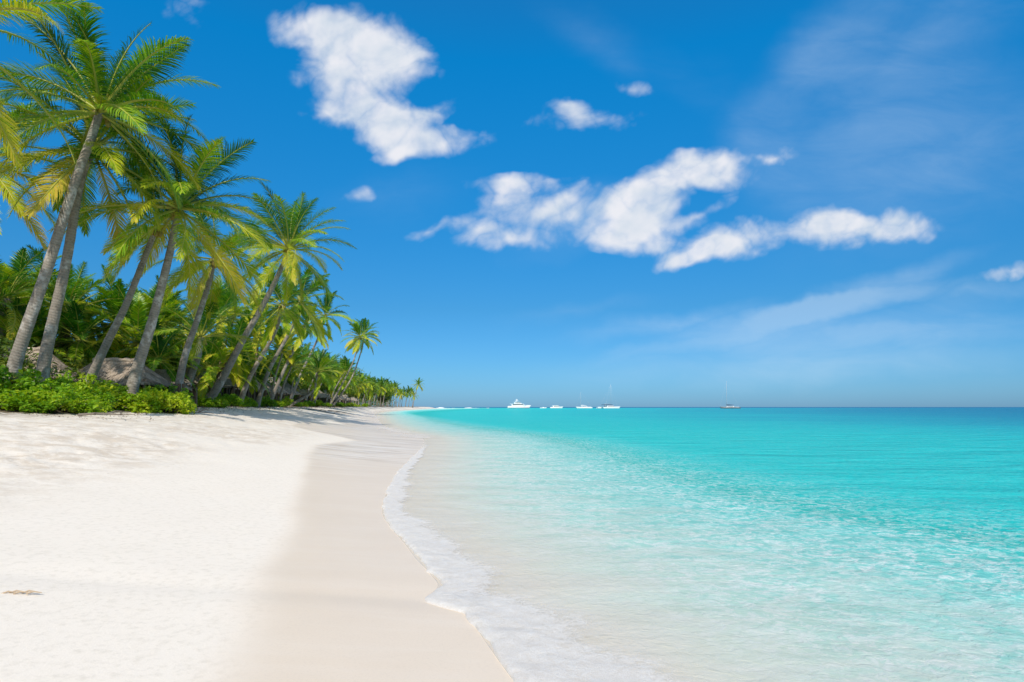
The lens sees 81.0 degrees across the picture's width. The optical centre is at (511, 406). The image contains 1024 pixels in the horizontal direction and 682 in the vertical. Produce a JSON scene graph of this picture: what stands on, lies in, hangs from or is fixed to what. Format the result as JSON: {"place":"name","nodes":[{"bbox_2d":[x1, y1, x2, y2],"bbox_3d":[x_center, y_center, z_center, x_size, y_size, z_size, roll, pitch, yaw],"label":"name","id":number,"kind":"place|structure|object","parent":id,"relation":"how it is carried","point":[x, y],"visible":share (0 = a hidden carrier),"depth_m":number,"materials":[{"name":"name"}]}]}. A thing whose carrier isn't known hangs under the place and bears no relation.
{"place":"outdoors","nodes":[
{"label":"outdoors","id":0,"kind":"place"},
{"bbox_2d":[0,406,792,681],"bbox_3d":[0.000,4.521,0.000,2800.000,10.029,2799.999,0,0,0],"label":"beach sand","id":1,"kind":"structure","parent":0,"point":[251,544],"depth_m":6.31,"materials":[{"name":"sand"}]},
{"bbox_2d":[3,590,41,593],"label":"dry twig","id":2,"kind":"object","parent":1,"relation":"on","point":[19,591],"visible":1,"depth_m":4.76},
{"bbox_2d":[0,365,52,396],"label":"beach shrub","id":3,"kind":"object","parent":1,"relation":"on","point":[27,381],"visible":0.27,"depth_m":22.79,"materials":[{"name":"green plant"}]},
{"bbox_2d":[0,261,66,341],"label":"coconut palm","id":4,"kind":"object","parent":1,"relation":"on","point":[7,293],"visible":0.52,"depth_m":33.24,"materials":[{"name":"green plant"}]},
{"bbox_2d":[0,388,67,411],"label":"beach shrub","id":5,"kind":"object","parent":1,"relation":"on","point":[18,401],"visible":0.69,"depth_m":20.97,"materials":[{"name":"green plant"}]},
{"bbox_2d":[0,297,83,350],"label":"coconut palm","id":6,"kind":"object","parent":1,"relation":"on","point":[3,321],"visible":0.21,"depth_m":33.77,"materials":[{"name":"green plant"}]},
{"bbox_2d":[1,346,83,387],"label":"thatched shelter","id":7,"kind":"object","parent":1,"relation":"on","point":[61,364],"visible":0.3,"depth_m":29.83,"materials":[{"name":"grey wood"}]},
{"bbox_2d":[9,376,76,392],"bbox_3d":[-18.656,-0.500,24.041,2.672,1.520,2.708,0,0,21],"label":"beach shrub","id":8,"kind":"object","parent":1,"relation":"on","point":[54,385],"visible":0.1,"depth_m":23.98,"materials":[{"name":"green plant"}]},
{"bbox_2d":[0,247,86,352],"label":"coconut palm","id":9,"kind":"object","parent":1,"relation":"on","point":[26,279],"visible":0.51,"depth_m":33.84,"materials":[{"name":"green plant"}]},
{"bbox_2d":[0,246,89,339],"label":"coconut palm","id":10,"kind":"object","parent":1,"relation":"on","point":[8,268],"visible":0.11,"depth_m":39.55,"materials":[{"name":"green plant"}]},
{"bbox_2d":[0,93,96,251],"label":"coconut palm","id":11,"kind":"object","parent":1,"relation":"on","point":[7,192],"visible":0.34,"depth_m":28.06,"materials":[{"name":"green plant"}]},
{"bbox_2d":[20,399,79,413],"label":"beach shrub","id":12,"kind":"object","parent":1,"relation":"on","point":[40,405],"visible":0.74,"depth_m":21.36,"materials":[{"name":"green plant"}]},
{"bbox_2d":[0,0,103,170],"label":"coconut palm","id":13,"kind":"object","parent":1,"relation":"on","point":[17,7],"visible":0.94,"depth_m":20.85,"materials":[{"name":"green plant"}]},
{"bbox_2d":[0,257,105,352],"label":"coconut palm","id":14,"kind":"object","parent":1,"relation":"on","point":[25,294],"visible":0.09,"depth_m":36.77,"materials":[{"name":"green plant"}]},
{"bbox_2d":[28,300,87,364],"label":"coconut palm","id":15,"kind":"object","parent":1,"relation":"on","point":[42,310],"visible":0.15,"depth_m":35.60,"materials":[{"name":"green plant"}]},
{"bbox_2d":[19,383,101,413],"bbox_3d":[-16.923,-0.292,22.590,2.828,1.277,2.710,0,0,3],"label":"beach shrub","id":16,"kind":"object","parent":1,"relation":"on","point":[82,402],"visible":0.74,"depth_m":22.13,"materials":[{"name":"green plant"}]},
{"bbox_2d":[29,263,104,317],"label":"coconut palm","id":17,"kind":"object","parent":1,"relation":"on","point":[87,286],"visible":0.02,"depth_m":42.96,"materials":[{"name":"green plant"}]},
{"bbox_2d":[3,244,136,361],"bbox_3d":[-28.739,-4.989,38.908,7.922,9.655,7.568,0,0,22],"label":"coconut palm","id":18,"kind":"object","parent":1,"relation":"on","point":[76,284],"visible":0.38,"depth_m":38.85,"materials":[{"name":"green plant"}]},
{"bbox_2d":[55,370,98,395],"bbox_3d":[-19.292,-0.659,26.471,2.601,1.940,2.374,0,0,4],"label":"beach shrub","id":19,"kind":"object","parent":1,"relation":"on","point":[85,385],"visible":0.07,"depth_m":26.38,"materials":[{"name":"green plant"}]},
{"bbox_2d":[57,401,110,412],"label":"beach shrub","id":20,"kind":"object","parent":1,"relation":"on","point":[102,409],"visible":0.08,"depth_m":23.54,"materials":[{"name":"green plant"}]},
{"bbox_2d":[37,293,134,369],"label":"coconut palm","id":21,"kind":"object","parent":1,"relation":"on","point":[78,326],"visible":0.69,"depth_m":36.22,"materials":[{"name":"green plant"}]},
{"bbox_2d":[55,283,131,353],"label":"coconut palm","id":22,"kind":"object","parent":1,"relation":"on","point":[90,316],"visible":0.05,"depth_m":45.18,"materials":[{"name":"green plant"}]},
{"bbox_2d":[72,378,122,392],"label":"beach shrub","id":23,"kind":"object","parent":1,"relation":"on","point":[103,382],"visible":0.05,"depth_m":29.39,"materials":[{"name":"green plant"}]},
{"bbox_2d":[83,388,119,412],"bbox_3d":[-17.765,-0.253,25.174,2.214,1.096,2.069,0,0,4],"label":"beach shrub","id":24,"kind":"object","parent":1,"relation":"on","point":[108,399],"visible":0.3,"depth_m":25.32,"materials":[{"name":"green plant"}]},
{"bbox_2d":[0,0,203,382],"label":"coconut palm","id":25,"kind":"object","parent":1,"relation":"on","point":[44,360],"visible":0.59,"depth_m":26.27,"materials":[{"name":"green plant"}]},
{"bbox_2d":[78,411,134,415],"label":"driftwood branch","id":26,"kind":"object","parent":1,"relation":"on","point":[94,413],"visible":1,"depth_m":21.28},
{"bbox_2d":[68,318,148,358],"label":"coconut palm","id":27,"kind":"object","parent":1,"relation":"on","point":[107,328],"visible":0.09,"depth_m":42.60,"materials":[{"name":"green plant"}]},
{"bbox_2d":[0,0,219,382],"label":"coconut palm","id":28,"kind":"object","parent":1,"relation":"on","point":[90,57],"visible":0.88,"depth_m":24.80,"materials":[{"name":"green plant"}]},
{"bbox_2d":[97,383,142,410],"bbox_3d":[-18.426,-0.374,27.691,2.571,1.488,2.818,0,0,-31],"label":"beach shrub","id":29,"kind":"object","parent":1,"relation":"on","point":[124,397],"visible":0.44,"depth_m":27.30,"materials":[{"name":"green plant"}]},
{"bbox_2d":[67,264,173,359],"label":"coconut palm","id":30,"kind":"object","parent":1,"relation":"on","point":[114,290],"visible":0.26,"depth_m":40.94,"materials":[{"name":"green plant"}]},
{"bbox_2d":[78,357,184,392],"bbox_3d":[-22.012,-1.296,33.502,5.831,2.952,4.473,0,0,-5],"label":"thatched shelter","id":31,"kind":"object","parent":1,"relation":"on","point":[116,370],"visible":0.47,"depth_m":32.86,"materials":[{"name":"grey wood"}]},
{"bbox_2d":[79,283,193,368],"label":"coconut palm","id":32,"kind":"object","parent":1,"relation":"on","point":[137,311],"visible":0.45,"depth_m":39.35,"materials":[{"name":"green plant"}]},
{"bbox_2d":[112,388,171,412],"bbox_3d":[-17.612,-0.279,28.253,2.710,1.338,2.828,0,0,-10],"label":"beach shrub","id":33,"kind":"object","parent":1,"relation":"on","point":[151,402],"visible":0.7,"depth_m":27.65,"materials":[{"name":"green plant"}]},
{"bbox_2d":[120,283,189,348],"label":"coconut palm","id":34,"kind":"object","parent":1,"relation":"on","point":[152,291],"visible":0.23,"depth_m":45.31,"materials":[{"name":"green plant"}]},
{"bbox_2d":[80,141,230,384],"bbox_3d":[-18.509,-6.030,30.519,7.736,12.528,6.226,0,0,0],"label":"coconut palm","id":35,"kind":"object","parent":1,"relation":"on","point":[95,366],"visible":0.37,"depth_m":30.10,"materials":[{"name":"green plant"}]},
{"bbox_2d":[139,385,178,394],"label":"beach shrub","id":36,"kind":"object","parent":1,"relation":"on","point":[144,389],"visible":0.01,"depth_m":31.80,"materials":[{"name":"green plant"}]},
{"bbox_2d":[49,108,272,394],"bbox_3d":[-16.059,-6.824,29.186,8.598,14.394,9.533,0,0,0],"label":"coconut palm","id":37,"kind":"object","parent":1,"relation":"on","point":[176,215],"visible":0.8,"depth_m":28.81,"materials":[{"name":"green plant"}]},
{"bbox_2d":[116,314,215,390],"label":"coconut palm","id":38,"kind":"object","parent":1,"relation":"on","point":[160,349],"visible":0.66,"depth_m":37.85,"materials":[{"name":"green plant"}]},
{"bbox_2d":[142,387,189,413],"bbox_3d":[-16.973,-0.271,28.986,2.494,1.358,2.300,0,0,36],"label":"beach shrub","id":39,"kind":"object","parent":1,"relation":"on","point":[165,399],"visible":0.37,"depth_m":28.78,"materials":[{"name":"green plant"}]},
{"bbox_2d":[148,350,189,375],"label":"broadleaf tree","id":40,"kind":"object","parent":1,"relation":"on","point":[174,364],"visible":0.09,"depth_m":53.13,"materials":[{"name":"green plant"}]},
{"bbox_2d":[121,274,219,356],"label":"coconut palm","id":41,"kind":"object","parent":1,"relation":"on","point":[173,298],"visible":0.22,"depth_m":46.61,"materials":[{"name":"green plant"}]},
{"bbox_2d":[149,368,196,403],"bbox_3d":[-22.293,-1.141,38.000,3.688,2.594,3.355,0,0,-6],"label":"thatched shelter","id":42,"kind":"object","parent":1,"relation":"on","point":[162,372],"visible":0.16,"depth_m":37.98,"materials":[{"name":"brown wood"}]},
{"bbox_2d":[153,383,193,404],"bbox_3d":[-18.897,-0.489,32.994,2.601,1.682,2.374,0,0,-19],"label":"beach shrub","id":43,"kind":"object","parent":1,"relation":"on","point":[159,387],"visible":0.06,"depth_m":33.14,"materials":[{"name":"green plant"}]},
{"bbox_2d":[162,391,196,413],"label":"beach shrub","id":44,"kind":"object","parent":1,"relation":"on","point":[187,401],"visible":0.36,"depth_m":29.45,"materials":[{"name":"green plant"}]},
{"bbox_2d":[3,405,355,421],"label":"leaf litter","id":45,"kind":"object","parent":1,"relation":"on","point":[322,407],"visible":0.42,"depth_m":41.65,"materials":[{"name":"plant"}]},
{"bbox_2d":[0,384,17,409],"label":"beach shrub","id":46,"kind":"object","parent":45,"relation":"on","point":[1,390],"visible":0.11,"depth_m":21.93,"materials":[{"name":"green plant"}]},
{"bbox_2d":[176,299,207,344],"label":"coconut palm","id":47,"kind":"object","parent":1,"relation":"on","point":[182,321],"visible":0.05,"depth_m":59.70,"materials":[{"name":"green plant"}]},
{"bbox_2d":[0,333,396,405],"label":"undergrowth","id":48,"kind":"object","parent":1,"relation":"on","point":[31,365],"visible":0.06,"depth_m":30.32,"materials":[{"name":"green plant"}]},
{"bbox_2d":[152,288,263,385],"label":"coconut palm","id":49,"kind":"object","parent":1,"relation":"on","point":[198,344],"visible":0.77,"depth_m":39.79,"materials":[{"name":"green plant"}]},
{"bbox_2d":[184,363,236,397],"bbox_3d":[-25.883,-1.859,50.000,4.436,3.751,5.381,0,0,24],"label":"thatched shelter","id":50,"kind":"object","parent":1,"relation":"on","point":[227,383],"visible":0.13,"depth_m":49.27,"materials":[{"name":"plant"}]},
{"bbox_2d":[173,332,251,398],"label":"coconut palm","id":51,"kind":"object","parent":1,"relation":"on","point":[211,372],"visible":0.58,"depth_m":46.43,"materials":[{"name":"green plant"}]},
{"bbox_2d":[197,396,227,407],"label":"beach shrub","id":52,"kind":"object","parent":1,"relation":"on","point":[207,402],"visible":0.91,"depth_m":41.68,"materials":[{"name":"green plant"}]},
{"bbox_2d":[143,192,291,390],"bbox_3d":[-17.794,-6.317,35.950,7.575,13.045,7.524,0,0,27],"label":"coconut palm","id":53,"kind":"object","parent":1,"relation":"on","point":[205,283],"visible":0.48,"depth_m":35.87,"materials":[{"name":"green plant"}]},
{"bbox_2d":[173,269,267,393],"bbox_3d":[-23.957,-5.762,49.638,7.357,11.389,6.592,0,0,-44],"label":"coconut palm","id":54,"kind":"object","parent":1,"relation":"on","point":[228,298],"visible":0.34,"depth_m":49.53,"materials":[{"name":"green plant"}]},
{"bbox_2d":[216,393,244,406],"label":"beach shrub","id":55,"kind":"object","parent":1,"relation":"on","point":[233,399],"visible":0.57,"depth_m":46.73,"materials":[{"name":"green plant"}]},
{"bbox_2d":[214,366,249,397],"bbox_3d":[-27.177,-1.892,56.000,4.512,3.805,4.987,0,0,24],"label":"thatched shelter","id":56,"kind":"object","parent":1,"relation":"on","point":[226,390],"visible":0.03,"depth_m":57.05,"materials":[{"name":"brown wood"}]},
{"bbox_2d":[195,313,270,389],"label":"coconut palm","id":57,"kind":"object","parent":1,"relation":"on","point":[231,330],"visible":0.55,"depth_m":47.79,"materials":[{"name":"green plant"}]},
{"bbox_2d":[216,291,260,366],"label":"coconut palm","id":58,"kind":"object","parent":1,"relation":"on","point":[231,310],"visible":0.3,"depth_m":55.73,"materials":[{"name":"green plant"}]},
{"bbox_2d":[216,339,274,394],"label":"coconut palm","id":59,"kind":"object","parent":1,"relation":"on","point":[253,382],"visible":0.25,"depth_m":54.91,"materials":[{"name":"green plant"}]},
{"bbox_2d":[234,379,267,400],"bbox_3d":[-28.784,-1.903,63.059,4.600,3.858,6.523,0,0,24],"label":"thatched shelter","id":60,"kind":"object","parent":1,"relation":"on","point":[258,386],"visible":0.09,"depth_m":64.33,"materials":[{"name":"brown wood"}]},
{"bbox_2d":[228,308,278,390],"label":"coconut palm","id":61,"kind":"object","parent":1,"relation":"on","point":[250,318],"visible":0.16,"depth_m":57.83,"materials":[{"name":"green plant"}]},
{"bbox_2d":[241,291,278,398],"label":"coconut palm","id":62,"kind":"object","parent":1,"relation":"on","point":[261,332],"visible":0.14,"depth_m":63.86,"materials":[{"name":"green plant"}]},
{"bbox_2d":[249,358,273,383],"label":"broadleaf tree","id":63,"kind":"object","parent":1,"relation":"on","point":[261,376],"visible":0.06,"depth_m":66.80,"materials":[{"name":"green plant"}]},
{"bbox_2d":[255,382,278,399],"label":"thatched shelter","id":64,"kind":"object","parent":1,"relation":"on","point":[268,385],"visible":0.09,"depth_m":71.46,"materials":[{"name":"brown wood"}]},
{"bbox_2d":[260,395,276,406],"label":"beach shrub","id":65,"kind":"object","parent":1,"relation":"on","point":[266,402],"visible":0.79,"depth_m":59.76,"materials":[{"name":"green plant"}]},
{"bbox_2d":[258,354,278,396],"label":"broadleaf tree","id":66,"kind":"object","parent":1,"relation":"on","point":[273,367],"visible":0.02,"depth_m":75.82,"materials":[{"name":"green plant"}]},
{"bbox_2d":[229,264,323,406],"bbox_3d":[-19.249,-5.712,49.938,7.985,11.869,6.816,0,0,0],"label":"coconut palm","id":67,"kind":"object","parent":1,"relation":"on","point":[272,327],"visible":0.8,"depth_m":49.84,"materials":[{"name":"green plant"}]},
{"bbox_2d":[265,377,288,399],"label":"thatched shelter","id":68,"kind":"object","parent":1,"relation":"on","point":[280,387],"visible":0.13,"depth_m":79.69,"materials":[{"name":"brown wood"}]},
{"bbox_2d":[205,181,355,399],"bbox_3d":[-16.227,-7.643,43.096,9.468,15.896,8.839,0,0,42],"label":"coconut palm","id":69,"kind":"object","parent":1,"relation":"on","point":[291,218],"visible":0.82,"depth_m":42.73,"materials":[{"name":"green plant"}]},
{"bbox_2d":[264,355,296,385],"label":"broadleaf tree","id":70,"kind":"object","parent":1,"relation":"on","point":[279,371],"visible":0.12,"depth_m":85.38,"materials":[{"name":"green plant"}]},
{"bbox_2d":[253,325,314,395],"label":"coconut palm","id":71,"kind":"object","parent":1,"relation":"on","point":[284,349],"visible":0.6,"depth_m":67.22,"materials":[{"name":"green plant"}]},
{"bbox_2d":[274,380,301,402],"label":"thatched shelter","id":72,"kind":"object","parent":1,"relation":"on","point":[287,386],"visible":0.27,"depth_m":90.38,"materials":[{"name":"brown wood"}]},
{"bbox_2d":[269,340,320,400],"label":"coconut palm","id":73,"kind":"object","parent":1,"relation":"on","point":[297,357],"visible":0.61,"depth_m":72.08,"materials":[{"name":"green plant"}]},
{"bbox_2d":[284,347,311,397],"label":"coconut palm","id":74,"kind":"object","parent":1,"relation":"on","point":[293,375],"visible":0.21,"depth_m":90.18,"materials":[{"name":"green plant"}]},
{"bbox_2d":[255,264,343,406],"bbox_3d":[-19.985,-6.539,55.899,7.352,13.519,7.537,0,0,34],"label":"coconut palm","id":75,"kind":"object","parent":1,"relation":"on","point":[312,316],"visible":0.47,"depth_m":55.94,"materials":[{"name":"green plant"}]},
{"bbox_2d":[289,363,310,389],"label":"broadleaf tree","id":76,"kind":"object","parent":1,"relation":"on","point":[303,386],"visible":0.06,"depth_m":97.31,"materials":[{"name":"green plant"}]},
{"bbox_2d":[293,385,312,401],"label":"thatched shelter","id":77,"kind":"object","parent":1,"relation":"on","point":[303,392],"visible":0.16,"depth_m":102.13,"materials":[{"name":"brown wood"}]},
{"bbox_2d":[269,297,337,399],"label":"coconut palm","id":78,"kind":"object","parent":1,"relation":"on","point":[296,345],"visible":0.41,"depth_m":65.80,"materials":[{"name":"green plant"}]},
{"bbox_2d":[300,342,317,385],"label":"coconut palm","id":79,"kind":"object","parent":1,"relation":"on","point":[307,347],"visible":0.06,"depth_m":109.55,"materials":[{"name":"green plant"}]},
{"bbox_2d":[303,390,326,402],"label":"thatched shelter","id":80,"kind":"object","parent":1,"relation":"on","point":[321,394],"visible":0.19,"depth_m":119.12,"materials":[{"name":"brown wood"}]},
{"bbox_2d":[288,348,344,406],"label":"coconut palm","id":81,"kind":"object","parent":1,"relation":"on","point":[323,359],"visible":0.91,"depth_m":75.88,"materials":[{"name":"green plant"}]},
{"bbox_2d":[289,290,352,399],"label":"coconut palm","id":82,"kind":"object","parent":1,"relation":"on","point":[327,306],"visible":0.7,"depth_m":83.77,"materials":[{"name":"green plant"}]},
{"bbox_2d":[305,348,336,400],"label":"coconut palm","id":83,"kind":"object","parent":1,"relation":"on","point":[327,372],"visible":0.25,"depth_m":99.72,"materials":[{"name":"green plant"}]},
{"bbox_2d":[306,352,342,400],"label":"coconut palm","id":84,"kind":"object","parent":1,"relation":"on","point":[317,389],"visible":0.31,"depth_m":102.12,"materials":[{"name":"green plant"}]},
{"bbox_2d":[313,375,335,393],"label":"broadleaf tree","id":85,"kind":"object","parent":1,"relation":"on","point":[323,387],"visible":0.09,"depth_m":129.57,"materials":[{"name":"green plant"}]},
{"bbox_2d":[317,390,337,403],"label":"thatched shelter","id":86,"kind":"object","parent":1,"relation":"on","point":[323,400],"visible":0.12,"depth_m":139.69,"materials":[{"name":"plant"}]},
{"bbox_2d":[314,353,344,399],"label":"coconut palm","id":87,"kind":"object","parent":1,"relation":"on","point":[333,370],"visible":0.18,"depth_m":117.35,"materials":[{"name":"green plant"}]},
{"bbox_2d":[314,352,345,402],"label":"coconut palm","id":88,"kind":"object","parent":1,"relation":"on","point":[330,357],"visible":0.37,"depth_m":106.96,"materials":[{"name":"green plant"}]},
{"bbox_2d":[325,359,351,402],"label":"coconut palm","id":89,"kind":"object","parent":1,"relation":"on","point":[335,384],"visible":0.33,"depth_m":131.04,"materials":[{"name":"green plant"}]},
{"bbox_2d":[329,355,361,402],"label":"coconut palm","id":90,"kind":"object","parent":1,"relation":"on","point":[345,366],"visible":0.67,"depth_m":126.36,"materials":[{"name":"green plant"}]},
{"bbox_2d":[330,318,378,403],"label":"coconut palm","id":91,"kind":"object","parent":1,"relation":"on","point":[357,329],"visible":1,"depth_m":119.85,"materials":[{"name":"green plant"}]},
{"bbox_2d":[332,318,381,406],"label":"coconut palm","id":92,"kind":"object","parent":1,"relation":"on","point":[365,324],"visible":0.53,"depth_m":123.89,"materials":[{"name":"green plant"}]},
{"bbox_2d":[356,374,369,403],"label":"coconut palm","id":93,"kind":"object","parent":1,"relation":"on","point":[363,380],"visible":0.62,"depth_m":236.30,"materials":[{"name":"green plant"}]},
{"bbox_2d":[358,374,371,404],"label":"coconut palm","id":94,"kind":"object","parent":1,"relation":"on","point":[365,381],"visible":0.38,"depth_m":248.92,"materials":[{"name":"green plant"}]},
{"bbox_2d":[362,372,378,406],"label":"coconut palm","id":95,"kind":"object","parent":1,"relation":"on","point":[369,379],"visible":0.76,"depth_m":267.37,"materials":[{"name":"green plant"}]},
{"bbox_2d":[364,376,380,402],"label":"coconut palm","id":96,"kind":"object","parent":1,"relation":"on","point":[369,391],"visible":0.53,"depth_m":273.17,"materials":[{"name":"green plant"}]},
{"bbox_2d":[376,376,388,406],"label":"coconut palm","id":97,"kind":"object","parent":1,"relation":"on","point":[386,390],"visible":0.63,"depth_m":321.76,"materials":[{"name":"green plant"}]},
{"bbox_2d":[372,389,393,406],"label":"coconut palm","id":98,"kind":"object","parent":1,"relation":"on","point":[388,396],"visible":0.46,"depth_m":369.99,"materials":[{"name":"green plant"}]},
{"bbox_2d":[391,380,403,406],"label":"coconut palm","id":99,"kind":"object","parent":1,"relation":"on","point":[395,384],"visible":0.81,"depth_m":405.83,"materials":[{"name":"green plant"}]},
{"bbox_2d":[412,378,424,406],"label":"coconut palm","id":100,"kind":"object","parent":1,"relation":"on","point":[419,381],"visible":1,"depth_m":519.69,"materials":[{"name":"green plant"}]},
{"bbox_2d":[0,0,1023,406],"label":"sky","id":101,"kind":"structure","parent":0,"point":[543,203],"materials":[{"name":"blue"}]},
{"bbox_2d":[377,407,1023,681],"bbox_3d":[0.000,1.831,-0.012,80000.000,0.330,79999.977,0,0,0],"label":"sea","id":102,"kind":"structure","parent":0,"point":[854,544],"depth_m":8.56,"materials":[{"name":"liquid"}]},
{"bbox_2d":[508,402,530,407],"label":"motor yacht","id":103,"kind":"object","parent":102,"relation":"on","point":[517,405],"visible":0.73,"depth_m":847.02,"materials":[{"name":"metal"}]},
{"bbox_2d":[382,446,674,681],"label":"sea foam","id":104,"kind":"object","parent":102,"relation":"on","point":[529,643],"visible":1,"depth_m":4.68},
{"bbox_2d":[720,381,740,408],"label":"sailing boat","id":105,"kind":"object","parent":102,"relation":"on","point":[729,407],"visible":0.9,"depth_m":678.23,"materials":[{"name":"grey paint"}]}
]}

